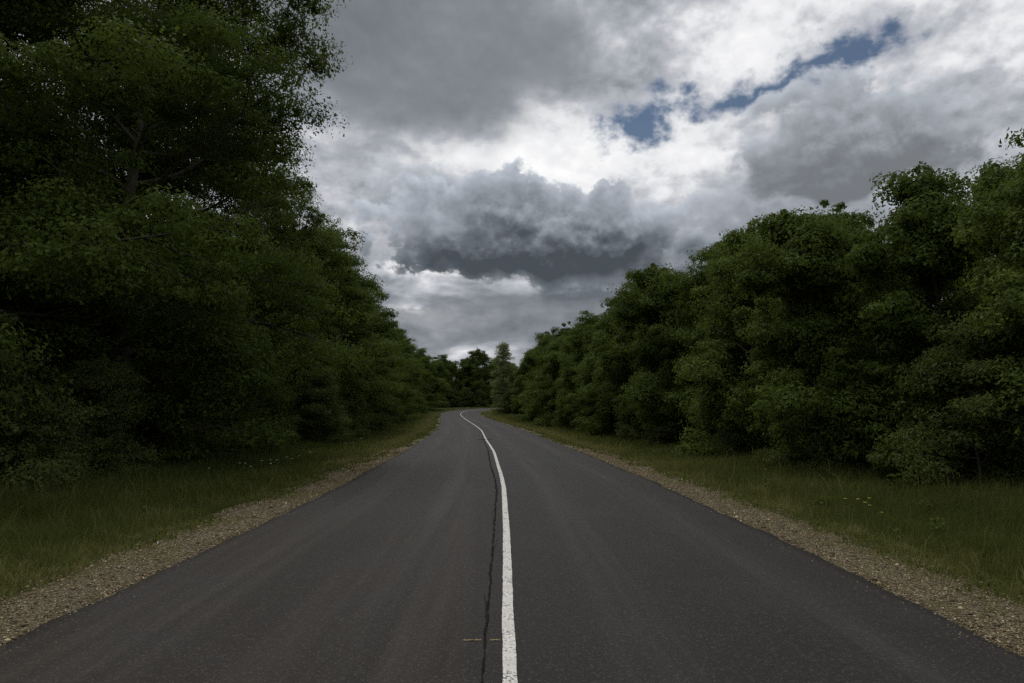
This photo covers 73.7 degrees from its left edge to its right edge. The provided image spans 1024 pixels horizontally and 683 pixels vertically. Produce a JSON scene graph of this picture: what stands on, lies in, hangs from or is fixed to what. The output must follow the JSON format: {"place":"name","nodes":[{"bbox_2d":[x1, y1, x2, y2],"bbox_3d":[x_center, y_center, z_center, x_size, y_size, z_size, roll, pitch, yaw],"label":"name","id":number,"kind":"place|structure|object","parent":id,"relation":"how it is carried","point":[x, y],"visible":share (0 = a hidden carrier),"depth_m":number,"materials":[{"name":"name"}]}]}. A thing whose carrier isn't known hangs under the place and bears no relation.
{"place":"outdoors","nodes":[
{"label":"outdoors","id":0,"kind":"place"},
{"bbox_2d":[0,449,408,658],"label":"gravel","id":1,"kind":"structure","parent":0,"point":[106,592],"depth_m":7.29,"materials":[{"name":"beige gravel"}]},
{"bbox_2d":[0,408,1023,682],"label":"road","id":2,"kind":"structure","parent":0,"point":[466,546],"depth_m":5.53,"materials":[{"name":"grey asphalt"}]},
{"bbox_2d":[1,406,1023,649],"bbox_3d":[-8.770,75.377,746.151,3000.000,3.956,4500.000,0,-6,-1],"label":"ground","id":3,"kind":"structure","parent":0,"point":[580,447],"depth_m":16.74,"materials":[{"name":"green plant"}]},
{"bbox_2d":[0,174,62,381],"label":"broadleaf tree","id":4,"kind":"object","parent":3,"relation":"on","point":[5,205],"visible":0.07,"depth_m":22.14,"materials":[{"name":"green plant"}]},
{"bbox_2d":[0,310,109,492],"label":"shrub","id":5,"kind":"object","parent":3,"relation":"on","point":[58,466],"visible":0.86,"depth_m":15.13,"materials":[{"name":"green plant"}]},
{"bbox_2d":[0,274,134,454],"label":"shrub","id":6,"kind":"object","parent":3,"relation":"on","point":[29,319],"visible":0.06,"depth_m":21.18,"materials":[{"name":"green plant"}]},
{"bbox_2d":[0,27,144,360],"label":"oak tree","id":7,"kind":"object","parent":3,"relation":"on","point":[63,298],"visible":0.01,"depth_m":23.91,"materials":[{"name":"green plant"}]},
{"bbox_2d":[16,354,168,474],"bbox_3d":[-11.412,2.050,18.335,3.825,3.472,3.578,0,-6,2],"label":"shrub","id":8,"kind":"object","parent":3,"relation":"on","point":[102,376],"visible":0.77,"depth_m":18.12,"materials":[{"name":"green plant"}]},
{"bbox_2d":[84,318,175,445],"bbox_3d":[-16.145,1.747,27.091,6.126,5.646,6.030,3,-7,-28],"label":"shrub","id":9,"kind":"object","parent":3,"relation":"on","point":[132,361],"visible":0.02,"depth_m":26.34,"materials":[{"name":"green plant"}]},
{"bbox_2d":[0,0,278,465],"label":"oak tree","id":10,"kind":"object","parent":3,"relation":"on","point":[42,253],"visible":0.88,"depth_m":17.34,"materials":[{"name":"green plant"}]},
{"bbox_2d":[108,347,235,455],"bbox_3d":[-12.042,2.121,23.394,4.482,4.196,4.553,-3,-6,24],"label":"shrub","id":11,"kind":"object","parent":3,"relation":"on","point":[153,435],"visible":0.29,"depth_m":22.79,"materials":[{"name":"green plant"}]},
{"bbox_2d":[0,0,374,424],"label":"oak tree","id":12,"kind":"object","parent":3,"relation":"on","point":[165,165],"visible":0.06,"depth_m":29.15,"materials":[{"name":"green plant"}]},
{"bbox_2d":[0,0,381,458],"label":"oak tree","id":13,"kind":"object","parent":3,"relation":"on","point":[200,22],"visible":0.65,"depth_m":22.28,"materials":[{"name":"green plant"}]},
{"bbox_2d":[167,194,273,331],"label":"broadleaf tree","id":14,"kind":"object","parent":3,"relation":"on","point":[207,236],"depth_m":42.69,"materials":[{"name":"green plant"}]},
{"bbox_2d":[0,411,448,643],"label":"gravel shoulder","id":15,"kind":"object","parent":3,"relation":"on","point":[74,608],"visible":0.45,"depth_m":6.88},
{"bbox_2d":[183,385,287,451],"bbox_3d":[-11.364,3.245,28.031,4.121,3.484,3.692,3,-7,-30],"label":"shrub","id":16,"kind":"object","parent":3,"relation":"on","point":[261,421],"visible":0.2,"depth_m":27.89,"materials":[{"name":"green plant"}]},
{"bbox_2d":[151,165,351,429],"bbox_3d":[-16.420,-2.494,40.544,11.674,16.756,12.943,-4,-7,37],"label":"oak tree","id":17,"kind":"object","parent":3,"relation":"on","point":[306,229],"visible":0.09,"depth_m":41.22,"materials":[{"name":"green plant"}]},
{"bbox_2d":[0,406,503,640],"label":"verge grass","id":18,"kind":"structure","parent":3,"relation":"on","point":[106,524],"depth_m":12.48,"materials":[{"name":"green plant"}]},
{"bbox_2d":[217,371,302,443],"bbox_3d":[-12.235,3.225,33.090,4.249,4.124,4.543,1,-6,-6],"label":"shrub","id":19,"kind":"object","parent":3,"relation":"on","point":[279,420],"visible":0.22,"depth_m":32.84,"materials":[{"name":"green plant"}]},
{"bbox_2d":[272,365,357,441],"bbox_3d":[-11.227,3.667,38.646,4.953,4.638,5.032,1,-6,-12],"label":"shrub","id":20,"kind":"object","parent":3,"relation":"on","point":[311,412],"visible":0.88,"depth_m":38.22,"materials":[{"name":"green plant"}]},
{"bbox_2d":[250,213,399,430],"bbox_3d":[-14.644,-1.083,47.582,12.377,17.241,13.611,-5,-8,43],"label":"broadleaf tree","id":21,"kind":"object","parent":3,"relation":"on","point":[338,257],"visible":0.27,"depth_m":47.46,"materials":[{"name":"green plant"}]},
{"bbox_2d":[309,389,369,435],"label":"shrub","id":22,"kind":"object","parent":3,"relation":"on","point":[360,432],"visible":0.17,"depth_m":43.99,"materials":[{"name":"green plant"}]},
{"bbox_2d":[282,252,410,427],"bbox_3d":[-16.029,-0.393,54.318,13.537,15.483,14.380,-4,-7,32],"label":"broadleaf tree","id":23,"kind":"object","parent":3,"relation":"on","point":[385,364],"visible":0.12,"depth_m":54.81,"materials":[{"name":"green plant"}]},
{"bbox_2d":[326,393,374,430],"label":"shrub","id":24,"kind":"object","parent":3,"relation":"on","point":[365,414],"visible":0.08,"depth_m":50.73,"materials":[{"name":"green plant"}]},
{"bbox_2d":[313,276,401,407],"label":"broadleaf tree","id":25,"kind":"object","parent":3,"relation":"on","point":[384,357],"visible":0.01,"depth_m":61.10,"materials":[{"name":"green plant"}]},
{"bbox_2d":[335,300,405,420],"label":"broadleaf tree","id":26,"kind":"object","parent":3,"relation":"on","point":[394,375],"visible":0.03,"depth_m":68.91,"materials":[{"name":"green plant"}]},
{"bbox_2d":[370,304,405,422],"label":"broadleaf tree","id":27,"kind":"object","parent":3,"relation":"on","point":[398,400],"visible":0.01,"depth_m":76.76,"materials":[{"name":"green plant"}]},
{"bbox_2d":[372,304,421,420],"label":"broadleaf tree","id":28,"kind":"object","parent":3,"relation":"on","point":[407,390],"visible":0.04,"depth_m":84.97,"materials":[{"name":"green plant"}]},
{"bbox_2d":[384,320,422,420],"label":"broadleaf tree","id":29,"kind":"object","parent":3,"relation":"on","point":[400,333],"visible":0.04,"depth_m":94.37,"materials":[{"name":"green plant"}]},
{"bbox_2d":[399,338,418,396],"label":"broadleaf tree","id":30,"kind":"object","parent":3,"relation":"on","point":[410,356],"visible":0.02,"depth_m":127.14,"materials":[{"name":"green plant"}]},
{"bbox_2d":[392,328,428,414],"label":"broadleaf tree","id":31,"kind":"object","parent":3,"relation":"on","point":[408,346],"visible":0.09,"depth_m":116.52,"materials":[{"name":"green plant"}]},
{"bbox_2d":[395,339,430,414],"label":"broadleaf tree","id":32,"kind":"object","parent":3,"relation":"on","point":[408,369],"visible":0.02,"depth_m":104.53,"materials":[{"name":"green plant"}]},
{"bbox_2d":[411,347,449,409],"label":"broadleaf tree","id":33,"kind":"object","parent":3,"relation":"on","point":[436,383],"visible":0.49,"depth_m":152.26,"materials":[{"name":"green plant"}]},
{"bbox_2d":[421,359,451,405],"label":"young tree","id":34,"kind":"object","parent":3,"relation":"on","point":[441,372],"visible":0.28,"depth_m":170.70,"materials":[{"name":"green plant"}]},
{"bbox_2d":[431,354,463,406],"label":"broadleaf tree","id":35,"kind":"object","parent":3,"relation":"on","point":[449,365],"visible":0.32,"depth_m":181.27,"materials":[{"name":"green plant"}]},
{"bbox_2d":[446,388,463,406],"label":"shrub","id":36,"kind":"object","parent":3,"relation":"on","point":[454,399],"visible":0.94,"depth_m":175.98,"materials":[{"name":"green plant"}]},
{"bbox_2d":[452,358,481,406],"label":"young tree","id":37,"kind":"object","parent":3,"relation":"on","point":[465,375],"visible":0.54,"depth_m":184.84,"materials":[{"name":"green plant"}]},
{"bbox_2d":[458,387,479,406],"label":"shrub","id":38,"kind":"object","parent":3,"relation":"on","point":[466,393],"visible":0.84,"depth_m":178.55,"materials":[{"name":"green plant"}]},
{"bbox_2d":[460,347,499,406],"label":"broadleaf tree","id":39,"kind":"object","parent":3,"relation":"on","point":[478,357],"visible":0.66,"depth_m":182.92,"materials":[{"name":"green plant"}]},
{"bbox_2d":[471,390,489,406],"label":"shrub","id":40,"kind":"object","parent":3,"relation":"on","point":[482,394],"visible":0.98,"depth_m":177.62,"materials":[{"name":"green plant"}]},
{"bbox_2d":[486,387,499,406],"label":"shrub","id":41,"kind":"object","parent":3,"relation":"on","point":[488,394],"visible":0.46,"depth_m":181.03,"materials":[{"name":"green plant"}]},
{"bbox_2d":[478,359,510,406],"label":"broadleaf tree","id":42,"kind":"object","parent":3,"relation":"on","point":[494,368],"visible":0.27,"depth_m":187.01,"materials":[{"name":"green plant"}]},
{"bbox_2d":[487,341,518,412],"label":"slender tree","id":43,"kind":"object","parent":3,"relation":"on","point":[502,361],"visible":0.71,"depth_m":133.59,"materials":[{"name":"green plant"}]},
{"bbox_2d":[496,390,514,413],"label":"shrub","id":44,"kind":"object","parent":3,"relation":"on","point":[507,395],"visible":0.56,"depth_m":130.27,"materials":[{"name":"green plant"}]},
{"bbox_2d":[512,379,526,412],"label":"young tree","id":45,"kind":"object","parent":3,"relation":"on","point":[515,385],"visible":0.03,"depth_m":127.63,"materials":[{"name":"green plant"}]},
{"bbox_2d":[508,354,531,413],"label":"young tree","id":46,"kind":"object","parent":3,"relation":"on","point":[523,369],"visible":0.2,"depth_m":124.16,"materials":[{"name":"green plant"}]},
{"bbox_2d":[519,364,533,404],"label":"young tree","id":47,"kind":"object","parent":3,"relation":"on","point":[523,381],"visible":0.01,"depth_m":121.58,"materials":[{"name":"green plant"}]},
{"bbox_2d":[513,366,540,410],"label":"young tree","id":48,"kind":"object","parent":3,"relation":"on","point":[523,396],"visible":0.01,"depth_m":93.25,"materials":[{"name":"green plant"}]},
{"bbox_2d":[520,394,537,420],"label":"shrub","id":49,"kind":"object","parent":3,"relation":"on","point":[524,418],"visible":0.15,"depth_m":89.96,"materials":[{"name":"green plant"}]},
{"bbox_2d":[517,331,551,419],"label":"young tree","id":50,"kind":"object","parent":3,"relation":"on","point":[528,359],"visible":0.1,"depth_m":89.23,"materials":[{"name":"green plant"}]},
{"bbox_2d":[523,334,554,415],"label":"young tree","id":51,"kind":"object","parent":3,"relation":"on","point":[545,341],"visible":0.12,"depth_m":85.68,"materials":[{"name":"green plant"}]},
{"bbox_2d":[524,334,575,425],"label":"young tree","id":52,"kind":"object","parent":3,"relation":"on","point":[548,392],"visible":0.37,"depth_m":73.17,"materials":[{"name":"green plant"}]},
{"bbox_2d":[527,321,573,408],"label":"young tree","id":53,"kind":"object","parent":3,"relation":"on","point":[563,331],"visible":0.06,"depth_m":77.88,"materials":[{"name":"green plant"}]},
{"bbox_2d":[551,353,573,423],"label":"young tree","id":54,"kind":"object","parent":3,"relation":"on","point":[559,371],"depth_m":70.15,"materials":[{"name":"green plant"}]},
{"bbox_2d":[548,402,577,426],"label":"shrub","id":55,"kind":"object","parent":3,"relation":"on","point":[560,418],"visible":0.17,"depth_m":66.22,"materials":[{"name":"green plant"}]},
{"bbox_2d":[557,321,582,414],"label":"young tree","id":56,"kind":"object","parent":3,"relation":"on","point":[563,347],"depth_m":67.02,"materials":[{"name":"green plant"}]},
{"bbox_2d":[549,310,603,427],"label":"young tree","id":57,"kind":"object","parent":3,"relation":"on","point":[574,360],"visible":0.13,"depth_m":61.31,"materials":[{"name":"green plant"}]},
{"bbox_2d":[570,401,596,430],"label":"shrub","id":58,"kind":"object","parent":3,"relation":"on","point":[589,402],"visible":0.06,"depth_m":55.85,"materials":[{"name":"green plant"}]},
{"bbox_2d":[564,312,605,419],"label":"young tree","id":59,"kind":"object","parent":3,"relation":"on","point":[590,330],"visible":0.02,"depth_m":58.69,"materials":[{"name":"green plant"}]},
{"bbox_2d":[561,308,619,430],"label":"young tree","id":60,"kind":"object","parent":3,"relation":"on","point":[591,409],"visible":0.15,"depth_m":53.91,"materials":[{"name":"green plant"}]},
{"bbox_2d":[584,403,621,434],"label":"shrub","id":61,"kind":"object","parent":3,"relation":"on","point":[598,417],"visible":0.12,"depth_m":47.77,"materials":[{"name":"green plant"}]},
{"bbox_2d":[570,305,640,433],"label":"young tree","id":62,"kind":"object","parent":3,"relation":"on","point":[593,427],"visible":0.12,"depth_m":47.18,"materials":[{"name":"green plant"}]},
{"bbox_2d":[585,277,676,433],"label":"young tree","id":63,"kind":"object","parent":3,"relation":"on","point":[616,356],"visible":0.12,"depth_m":44.35,"materials":[{"name":"green plant"}]},
{"bbox_2d":[613,402,651,439],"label":"shrub","id":64,"kind":"object","parent":3,"relation":"on","point":[629,427],"visible":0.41,"depth_m":40.65,"materials":[{"name":"green plant"}]},
{"bbox_2d":[613,322,686,435],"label":"young tree","id":65,"kind":"object","parent":3,"relation":"on","point":[632,369],"visible":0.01,"depth_m":41.75,"materials":[{"name":"green plant"}]},
{"bbox_2d":[600,263,701,437],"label":"young tree","id":66,"kind":"object","parent":3,"relation":"on","point":[638,308],"visible":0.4,"depth_m":37.42,"materials":[{"name":"green plant"}]},
{"bbox_2d":[641,388,698,445],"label":"shrub","id":67,"kind":"object","parent":3,"relation":"on","point":[654,436],"visible":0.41,"depth_m":35.07,"materials":[{"name":"green plant"}]},
{"bbox_2d":[629,241,740,440],"bbox_3d":[10.426,0.503,35.377,7.611,11.225,8.732,3,-7,-27],"label":"young tree","id":68,"kind":"object","parent":3,"relation":"on","point":[687,284],"visible":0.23,"depth_m":34.63,"materials":[{"name":"green plant"}]},
{"bbox_2d":[686,392,732,444],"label":"shrub","id":69,"kind":"object","parent":3,"relation":"on","point":[699,430],"visible":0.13,"depth_m":30.42,"materials":[{"name":"green plant"}]},
{"bbox_2d":[673,230,780,416],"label":"young tree","id":70,"kind":"object","parent":3,"relation":"on","point":[696,336],"visible":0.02,"depth_m":31.36,"materials":[{"name":"green plant"}]},
{"bbox_2d":[705,379,783,456],"bbox_3d":[9.076,3.027,26.305,3.396,3.180,3.451,-3,-6,25],"label":"shrub","id":71,"kind":"object","parent":3,"relation":"on","point":[719,439],"visible":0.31,"depth_m":25.86,"materials":[{"name":"green plant"}]},
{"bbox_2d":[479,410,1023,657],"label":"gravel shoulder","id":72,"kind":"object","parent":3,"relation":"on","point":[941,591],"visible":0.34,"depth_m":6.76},
{"bbox_2d":[670,211,849,453],"bbox_3d":[10.029,-0.218,27.360,7.869,9.864,7.674,0,-6,2],"label":"young tree","id":73,"kind":"object","parent":3,"relation":"on","point":[711,369],"visible":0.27,"depth_m":26.86,"materials":[{"name":"green plant"}]},
{"bbox_2d":[759,383,839,458],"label":"shrub","id":74,"kind":"object","parent":3,"relation":"on","point":[769,436],"visible":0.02,"depth_m":23.14,"materials":[{"name":"green plant"}]},
{"bbox_2d":[811,495,832,509],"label":"weed plant","id":75,"kind":"object","parent":3,"relation":"on","point":[824,500],"visible":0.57,"depth_m":11.98,"materials":[{"name":"green plant"}]},
{"bbox_2d":[750,357,906,471],"bbox_3d":[9.647,2.345,20.289,4.506,3.810,4.037,1,-6,-7],"label":"shrub","id":76,"kind":"object","parent":3,"relation":"on","point":[772,454],"visible":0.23,"depth_m":19.68,"materials":[{"name":"green plant"}]},
{"bbox_2d":[709,205,972,474],"bbox_3d":[9.734,0.029,20.748,6.972,8.884,7.132,0,-6,0],"label":"young tree","id":77,"kind":"object","parent":3,"relation":"on","point":[800,254],"visible":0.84,"depth_m":19.94,"materials":[{"name":"green plant"}]},
{"bbox_2d":[751,199,940,457],"bbox_3d":[11.647,-0.155,23.741,6.713,9.841,6.767,-1,-6,5],"label":"young tree","id":78,"kind":"object","parent":3,"relation":"on","point":[856,224],"visible":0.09,"depth_m":22.82,"materials":[{"name":"green plant"}]},
{"bbox_2d":[885,473,902,488],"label":"weed plant","id":79,"kind":"object","parent":3,"relation":"on","point":[893,476],"visible":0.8,"depth_m":14.94,"materials":[{"name":"green plant"}]},
{"bbox_2d":[887,528,902,540],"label":"weed plant","id":80,"kind":"object","parent":3,"relation":"on","point":[895,530],"visible":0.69,"depth_m":9.27,"materials":[{"name":"green plant"}]},
{"bbox_2d":[814,161,1023,480],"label":"young tree","id":81,"kind":"object","parent":3,"relation":"on","point":[918,230],"visible":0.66,"depth_m":17.57,"materials":[{"name":"green plant"}]},
{"bbox_2d":[848,193,1001,420],"bbox_3d":[16.149,-0.593,25.777,8.008,10.038,7.809,2,-6,-17],"label":"young tree","id":82,"kind":"object","parent":3,"relation":"on","point":[958,280],"visible":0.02,"depth_m":24.96,"materials":[{"name":"green plant"}]},
{"bbox_2d":[926,517,948,534],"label":"weed plant","id":83,"kind":"object","parent":3,"relation":"on","point":[936,523],"visible":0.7,"depth_m":10.07,"materials":[{"name":"green plant"}]},
{"bbox_2d":[866,311,1023,484],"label":"shrub","id":84,"kind":"object","parent":3,"relation":"on","point":[957,374],"visible":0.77,"depth_m":15.29,"materials":[{"name":"green plant"}]},
{"bbox_2d":[933,127,1023,452],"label":"young tree","id":85,"kind":"object","parent":3,"relation":"on","point":[1011,312],"visible":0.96,"depth_m":15.04,"materials":[{"name":"green plant"}]},
{"bbox_2d":[950,178,1022,455],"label":"young tree","id":86,"kind":"object","parent":3,"relation":"on","point":[993,198],"visible":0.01,"depth_m":20.42,"materials":[{"name":"green plant"}]},
{"bbox_2d":[959,152,1023,292],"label":"young tree","id":87,"kind":"object","parent":3,"relation":"on","point":[988,176],"visible":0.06,"depth_m":25.99,"materials":[{"name":"green plant"}]},
{"bbox_2d":[1,0,1023,378],"label":"sky","id":88,"kind":"structure","parent":0,"point":[500,165],"materials":[{"name":"grey"}]},
{"bbox_2d":[568,448,1023,656],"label":"gravel","id":89,"kind":"structure","parent":0,"point":[945,590],"depth_m":6.72,"materials":[{"name":"beige gravel"}]}
]}

